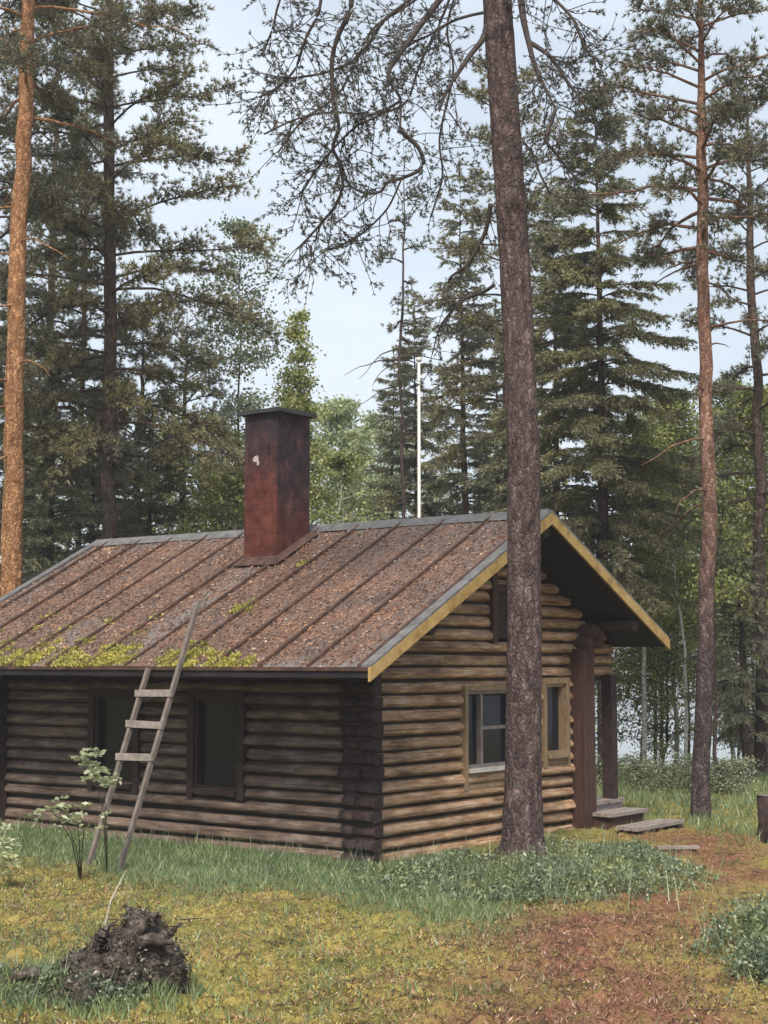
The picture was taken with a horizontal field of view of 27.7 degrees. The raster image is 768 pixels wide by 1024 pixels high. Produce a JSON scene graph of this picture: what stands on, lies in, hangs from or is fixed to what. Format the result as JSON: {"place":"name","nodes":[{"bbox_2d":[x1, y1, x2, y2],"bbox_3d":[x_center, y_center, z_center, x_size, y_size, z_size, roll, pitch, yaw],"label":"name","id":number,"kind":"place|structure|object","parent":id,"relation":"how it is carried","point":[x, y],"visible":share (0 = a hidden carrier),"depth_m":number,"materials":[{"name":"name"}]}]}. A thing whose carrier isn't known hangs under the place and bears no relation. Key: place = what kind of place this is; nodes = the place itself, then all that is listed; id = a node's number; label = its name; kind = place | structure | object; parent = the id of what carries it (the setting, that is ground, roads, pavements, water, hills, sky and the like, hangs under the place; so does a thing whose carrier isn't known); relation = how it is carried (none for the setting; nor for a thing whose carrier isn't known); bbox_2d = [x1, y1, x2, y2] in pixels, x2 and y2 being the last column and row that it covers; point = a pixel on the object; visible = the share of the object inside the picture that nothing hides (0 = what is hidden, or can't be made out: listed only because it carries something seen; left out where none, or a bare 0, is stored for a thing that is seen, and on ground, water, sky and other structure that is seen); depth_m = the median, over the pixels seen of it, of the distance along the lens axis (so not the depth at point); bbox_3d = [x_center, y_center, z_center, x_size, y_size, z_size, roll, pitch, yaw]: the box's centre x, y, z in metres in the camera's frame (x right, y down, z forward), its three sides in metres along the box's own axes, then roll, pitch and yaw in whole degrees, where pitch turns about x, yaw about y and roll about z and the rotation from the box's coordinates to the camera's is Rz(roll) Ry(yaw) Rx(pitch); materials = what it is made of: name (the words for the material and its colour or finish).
{"place":"outdoors","nodes":[
{"label":"outdoors","id":0,"kind":"place"},
{"bbox_2d":[0,665,767,1023],"bbox_3d":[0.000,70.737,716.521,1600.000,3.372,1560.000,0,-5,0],"label":"ground","id":1,"kind":"structure","parent":0,"point":[732,851],"depth_m":11.88,"materials":[{"name":"brown soil"}]},
{"bbox_2d":[0,822,21,877],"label":"rowan sapling","id":2,"kind":"object","parent":1,"relation":"on","point":[8,854],"visible":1,"depth_m":14.68,"materials":[{"name":"green plant"}]},
{"bbox_2d":[0,262,78,579],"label":"spruce tree","id":3,"kind":"object","parent":1,"relation":"on","point":[28,467],"visible":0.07,"depth_m":31.02,"materials":[{"name":"green plant"}]},
{"bbox_2d":[0,321,119,583],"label":"spruce tree","id":4,"kind":"object","parent":1,"relation":"on","point":[37,561],"visible":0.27,"depth_m":28.06,"materials":[{"name":"green plant"}]},
{"bbox_2d":[24,795,111,879],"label":"rowan sapling","id":5,"kind":"object","parent":1,"relation":"on","point":[71,818],"visible":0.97,"depth_m":15.13,"materials":[{"name":"green plant"}]},
{"bbox_2d":[0,0,149,535],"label":"pine tree","id":6,"kind":"object","parent":1,"relation":"on","point":[57,156],"visible":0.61,"depth_m":26.82,"materials":[{"name":"green plant"}]},
{"bbox_2d":[0,923,156,1013],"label":"undergrowth","id":7,"kind":"object","parent":1,"relation":"on","point":[48,974],"visible":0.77,"depth_m":9.73,"materials":[{"name":"green plant"}]},
{"bbox_2d":[0,0,158,563],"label":"pine tree","id":8,"kind":"object","parent":1,"relation":"on","point":[135,355],"visible":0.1,"depth_m":33.42,"materials":[{"name":"green plant"}]},
{"bbox_2d":[4,13,172,548],"bbox_3d":[-6.003,-2.361,31.517,3.444,15.599,3.138,0,-5,0],"label":"pine tree","id":9,"kind":"object","parent":1,"relation":"on","point":[84,326],"visible":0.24,"depth_m":31.61,"materials":[{"name":"green plant"}]},
{"bbox_2d":[36,352,144,559],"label":"spruce tree","id":10,"kind":"object","parent":1,"relation":"on","point":[92,536],"visible":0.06,"depth_m":30.19,"materials":[{"name":"green plant"}]},
{"bbox_2d":[69,747,121,873],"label":"rowan sapling","id":11,"kind":"object","parent":1,"relation":"on","point":[97,769],"visible":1,"depth_m":15.38,"materials":[{"name":"green plant"}]},
{"bbox_2d":[0,902,197,1012],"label":"tree stump","id":12,"kind":"object","parent":1,"relation":"on","point":[146,937],"visible":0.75,"depth_m":9.89,"materials":[{"name":"brown wood"}]},
{"bbox_2d":[102,870,125,927],"bbox_3d":[-1.738,2.575,10.134,0.084,0.432,0.332,-2,-6,22],"label":"twig","id":13,"kind":"object","parent":12,"relation":"on","point":[109,906],"visible":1,"depth_m":10.10,"materials":[{"name":"beige wood"}]},
{"bbox_2d":[0,0,221,597],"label":"pine tree","id":14,"kind":"object","parent":1,"relation":"on","point":[13,497],"visible":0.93,"depth_m":24.31,"materials":[{"name":"orange plant"}]},
{"bbox_2d":[27,297,243,551],"bbox_3d":[-5.210,0.553,33.023,4.686,10.170,4.615,-4,-7,35],"label":"pine tree","id":15,"kind":"object","parent":1,"relation":"on","point":[164,393],"visible":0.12,"depth_m":32.96,"materials":[{"name":"green plant"}]},
{"bbox_2d":[86,601,201,869],"bbox_3d":[-2.599,2.388,16.726,0.550,2.890,1.333,-3,-6,32],"label":"wooden ladder","id":16,"kind":"object","parent":1,"relation":"on","point":[130,725],"visible":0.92,"depth_m":16.68,"materials":[{"name":"grey wood"}]},
{"bbox_2d":[0,0,294,538],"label":"pine tree","id":17,"kind":"object","parent":1,"relation":"on","point":[129,318],"visible":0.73,"depth_m":27.33,"materials":[{"name":"green plant"}]},
{"bbox_2d":[116,406,189,535],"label":"spruce tree","id":18,"kind":"object","parent":1,"relation":"on","point":[154,504],"visible":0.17,"depth_m":32.04,"materials":[{"name":"green plant"}]},
{"bbox_2d":[84,292,243,534],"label":"pine tree","id":19,"kind":"object","parent":1,"relation":"on","point":[193,370],"visible":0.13,"depth_m":35.28,"materials":[{"name":"green plant"}]},
{"bbox_2d":[144,405,310,535],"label":"birch tree","id":20,"kind":"object","parent":1,"relation":"on","point":[218,499],"visible":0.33,"depth_m":31.28,"materials":[{"name":"green plant"}]},
{"bbox_2d":[167,211,300,525],"bbox_3d":[-3.229,-0.377,33.219,2.941,12.020,3.263,-4,-7,38],"label":"birch tree","id":21,"kind":"object","parent":1,"relation":"on","point":[232,227],"visible":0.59,"depth_m":33.43,"materials":[{"name":"green plant"}]},
{"bbox_2d":[261,307,343,524],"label":"birch tree","id":22,"kind":"object","parent":1,"relation":"on","point":[297,399],"visible":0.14,"depth_m":29.98,"materials":[{"name":"green plant"}]},
{"bbox_2d":[0,407,669,865],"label":"log cabin","id":23,"kind":"object","parent":1,"relation":"on","point":[340,687],"visible":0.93,"depth_m":18.47,"materials":[{"name":"log and plank wood"},{"name":"metal"},{"name":"stone"}]},
{"bbox_2d":[86,687,144,792],"bbox_3d":[-3.304,2.793,19.139,0.900,1.260,0.185,-4,-7,37],"label":"window","id":24,"kind":"structure","parent":23,"relation":"in","point":[114,706],"depth_m":19.23,"materials":[{"name":"black glass"}]},
{"bbox_2d":[186,689,249,800],"bbox_3d":[-1.935,2.694,18.101,0.900,1.260,0.185,-4,-7,37],"label":"window","id":25,"kind":"structure","parent":23,"relation":"in","point":[217,726],"depth_m":18.16,"materials":[{"name":"black glass"}]},
{"bbox_2d":[458,685,505,790],"bbox_3d":[1.241,2.656,18.442,0.185,1.200,1.120,-4,-7,37],"label":"window","id":26,"kind":"structure","parent":23,"relation":"in","point":[483,718],"depth_m":18.34,"materials":[{"name":"paint"}]},
{"bbox_2d":[542,677,570,767],"bbox_3d":[2.144,2.652,19.633,0.185,1.115,0.630,-4,-7,37],"label":"window","id":27,"kind":"structure","parent":23,"relation":"in","point":[555,708],"depth_m":19.73,"materials":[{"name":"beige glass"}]},
{"bbox_2d":[279,389,395,524],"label":"birch tree","id":28,"kind":"object","parent":1,"relation":"on","point":[340,461],"visible":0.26,"depth_m":33.30,"materials":[{"name":"green plant"}]},
{"bbox_2d":[310,393,407,524],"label":"birch tree","id":29,"kind":"object","parent":1,"relation":"on","point":[341,419],"visible":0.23,"depth_m":37.13,"materials":[{"name":"green plant"}]},
{"bbox_2d":[330,410,413,521],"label":"birch tree","id":30,"kind":"object","parent":1,"relation":"on","point":[367,420],"visible":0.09,"depth_m":41.09,"materials":[{"name":"green plant"}]},
{"bbox_2d":[0,860,758,1023],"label":"twigs","id":31,"kind":"object","parent":1,"relation":"on","point":[383,932],"visible":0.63,"depth_m":11.79,"materials":[{"name":"brown wood"}]},
{"bbox_2d":[0,759,767,1023],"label":"grass","id":32,"kind":"structure","parent":1,"relation":"on","point":[201,848],"depth_m":14.84,"materials":[{"name":"green plant"}]},
{"bbox_2d":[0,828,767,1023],"bbox_3d":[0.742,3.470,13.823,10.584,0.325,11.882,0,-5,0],"label":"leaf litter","id":33,"kind":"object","parent":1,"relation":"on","point":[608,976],"visible":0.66,"depth_m":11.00,"materials":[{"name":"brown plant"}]},
{"bbox_2d":[0,838,767,1023],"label":"moss","id":34,"kind":"object","parent":1,"relation":"on","point":[264,965],"visible":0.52,"depth_m":11.55,"materials":[{"name":"plant"}]},
{"bbox_2d":[0,382,767,764],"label":"thicket","id":35,"kind":"object","parent":1,"relation":"on","point":[168,502],"visible":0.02,"depth_m":39.19,"materials":[{"name":"green plant"}]},
{"bbox_2d":[358,344,421,518],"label":"spruce tree","id":36,"kind":"object","parent":1,"relation":"on","point":[383,394],"visible":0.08,"depth_m":38.23,"materials":[{"name":"green plant"}]},
{"bbox_2d":[344,127,453,519],"bbox_3d":[0.353,-1.285,34.146,2.437,14.967,2.810,0,-5,0],"label":"pine tree","id":37,"kind":"object","parent":1,"relation":"on","point":[390,328],"visible":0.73,"depth_m":34.52,"materials":[{"name":"green plant"}]},
{"bbox_2d":[363,306,471,520],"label":"spruce tree","id":38,"kind":"object","parent":1,"relation":"on","point":[429,504],"visible":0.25,"depth_m":36.24,"materials":[{"name":"green plant"}]},
{"bbox_2d":[416,357,421,517],"bbox_3d":[0.682,1.080,30.033,0.114,8.261,0.120,0,-5,0],"label":"flagpole","id":39,"kind":"object","parent":1,"relation":"on","point":[418,359],"visible":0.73,"depth_m":30.26,"materials":[{"name":"white metal"}]},
{"bbox_2d":[189,0,686,860],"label":"pine tree","id":40,"kind":"object","parent":1,"relation":"on","point":[523,760],"visible":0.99,"depth_m":16.58,"materials":[{"name":"green plant"}]},
{"bbox_2d":[411,158,502,514],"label":"spruce tree","id":41,"kind":"object","parent":1,"relation":"on","point":[464,505],"visible":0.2,"depth_m":33.26,"materials":[{"name":"green plant"}]},
{"bbox_2d":[456,297,503,513],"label":"spruce tree","id":42,"kind":"object","parent":1,"relation":"on","point":[479,491],"visible":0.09,"depth_m":36.13,"materials":[{"name":"green plant"}]},
{"bbox_2d":[392,54,585,502],"bbox_3d":[2.275,-2.128,31.483,4.301,15.059,4.466,0,-5,0],"label":"pine tree","id":43,"kind":"object","parent":1,"relation":"on","point":[475,175],"visible":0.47,"depth_m":31.45,"materials":[{"name":"green plant"}]},
{"bbox_2d":[312,822,741,911],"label":"undergrowth","id":44,"kind":"object","parent":1,"relation":"on","point":[603,870],"visible":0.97,"depth_m":14.84,"materials":[{"name":"green plant"}]},
{"bbox_2d":[455,190,652,580],"bbox_3d":[3.322,-0.538,29.906,3.914,11.569,3.846,0,-5,0],"label":"spruce tree","id":45,"kind":"object","parent":1,"relation":"on","point":[501,464],"visible":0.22,"depth_m":30.03,"materials":[{"name":"green plant"}]},
{"bbox_2d":[486,78,741,782],"bbox_3d":[3.918,-1.436,27.326,4.550,12.757,4.752,5,-7,-42],"label":"spruce tree","id":46,"kind":"object","parent":1,"relation":"on","point":[569,271],"visible":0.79,"depth_m":27.04,"materials":[{"name":"green plant"}]},
{"bbox_2d":[595,648,634,749],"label":"alder tree","id":47,"kind":"object","parent":1,"relation":"on","point":[617,698],"visible":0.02,"depth_m":31.04,"materials":[{"name":"green plant"}]},
{"bbox_2d":[592,807,684,834],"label":"wooden steps","id":48,"kind":"structure","parent":1,"relation":"on","point":[620,818],"depth_m":19.87,"materials":[{"name":"grey wood"}]},
{"bbox_2d":[586,411,701,772],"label":"birch tree","id":49,"kind":"object","parent":1,"relation":"on","point":[641,436],"visible":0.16,"depth_m":28.74,"materials":[{"name":"green plant"}]},
{"bbox_2d":[596,750,691,791],"bbox_3d":[4.079,4.438,26.198,2.634,0.923,1.900,0,-5,0],"label":"shrub","id":50,"kind":"object","parent":1,"relation":"on","point":[638,776],"visible":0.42,"depth_m":25.86,"materials":[{"name":"green plant"}]},
{"bbox_2d":[545,0,767,818],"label":"pine tree","id":51,"kind":"object","parent":1,"relation":"on","point":[734,107],"visible":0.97,"depth_m":22.02,"materials":[{"name":"green plant"}]},
{"bbox_2d":[618,750,712,787],"bbox_3d":[4.727,4.493,26.680,2.281,0.942,1.223,-2,-6,22],"label":"shrub","id":52,"kind":"object","parent":1,"relation":"on","point":[630,758],"visible":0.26,"depth_m":26.75,"materials":[{"name":"green plant"}]},
{"bbox_2d":[595,551,739,762],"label":"alder tree","id":53,"kind":"object","parent":1,"relation":"on","point":[655,669],"visible":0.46,"depth_m":30.33,"materials":[{"name":"green plant"}]},
{"bbox_2d":[636,459,701,771],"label":"birch tree","id":54,"kind":"object","parent":1,"relation":"on","point":[675,535],"visible":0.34,"depth_m":28.30,"materials":[{"name":"green plant"}]},
{"bbox_2d":[615,389,738,764],"bbox_3d":[5.884,1.399,30.911,3.009,7.850,2.996,0,-5,0],"label":"birch tree","id":55,"kind":"object","parent":1,"relation":"on","point":[683,434],"visible":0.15,"depth_m":30.80,"materials":[{"name":"green plant"}]},
{"bbox_2d":[655,845,699,849],"bbox_3d":[3.364,3.842,17.817,0.500,0.030,0.120,1,-5,-8],"label":"plank","id":56,"kind":"object","parent":1,"relation":"on","point":[682,847],"visible":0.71,"depth_m":17.78,"materials":[{"name":"grey wood"}]},
{"bbox_2d":[640,750,767,798],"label":"shrub","id":57,"kind":"object","parent":1,"relation":"on","point":[725,766],"visible":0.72,"depth_m":25.17,"materials":[{"name":"green plant"}]},
{"bbox_2d":[652,549,767,760],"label":"alder tree","id":58,"kind":"object","parent":1,"relation":"on","point":[731,697],"visible":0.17,"depth_m":30.51,"materials":[{"name":"green plant"}]},
{"bbox_2d":[653,871,767,994],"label":"undergrowth","id":59,"kind":"object","parent":1,"relation":"on","point":[755,944],"visible":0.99,"depth_m":11.39,"materials":[{"name":"green plant"}]},
{"bbox_2d":[675,476,756,793],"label":"birch tree","id":60,"kind":"object","parent":1,"relation":"on","point":[726,584],"visible":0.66,"depth_m":25.56,"materials":[{"name":"green plant"}]},
{"bbox_2d":[666,62,767,775],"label":"pine tree","id":61,"kind":"object","parent":1,"relation":"on","point":[728,385],"visible":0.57,"depth_m":29.17,"materials":[{"name":"green plant"}]},
{"bbox_2d":[676,530,767,782],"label":"spruce tree","id":62,"kind":"object","parent":1,"relation":"on","point":[741,713],"visible":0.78,"depth_m":27.78,"materials":[{"name":"green plant"}]},
{"bbox_2d":[679,377,767,767],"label":"birch tree","id":63,"kind":"object","parent":1,"relation":"on","point":[727,403],"visible":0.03,"depth_m":32.71,"materials":[{"name":"green plant"}]},
{"bbox_2d":[696,378,767,638],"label":"birch tree","id":64,"kind":"object","parent":1,"relation":"on","point":[745,451],"visible":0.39,"depth_m":30.03,"materials":[{"name":"green plant"}]},
{"bbox_2d":[720,463,767,577],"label":"birch tree","id":65,"kind":"object","parent":1,"relation":"on","point":[743,525],"visible":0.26,"depth_m":29.71,"materials":[{"name":"green plant"}]},
{"bbox_2d":[757,794,767,842],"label":"wooden post","id":66,"kind":"object","parent":1,"relation":"on","point":[762,803],"visible":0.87,"depth_m":18.67,"materials":[{"name":"brown wood"}]},
{"bbox_2d":[0,0,767,653],"label":"sky","id":67,"kind":"structure","parent":0,"point":[347,328],"materials":[{"name":"white"}]},
{"bbox_2d":[595,669,755,768],"bbox_3d":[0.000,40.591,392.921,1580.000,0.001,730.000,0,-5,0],"label":"lake","id":68,"kind":"structure","parent":0,"point":[625,747],"depth_m":62.13,"materials":[{"name":"grey liquid"}]}
]}

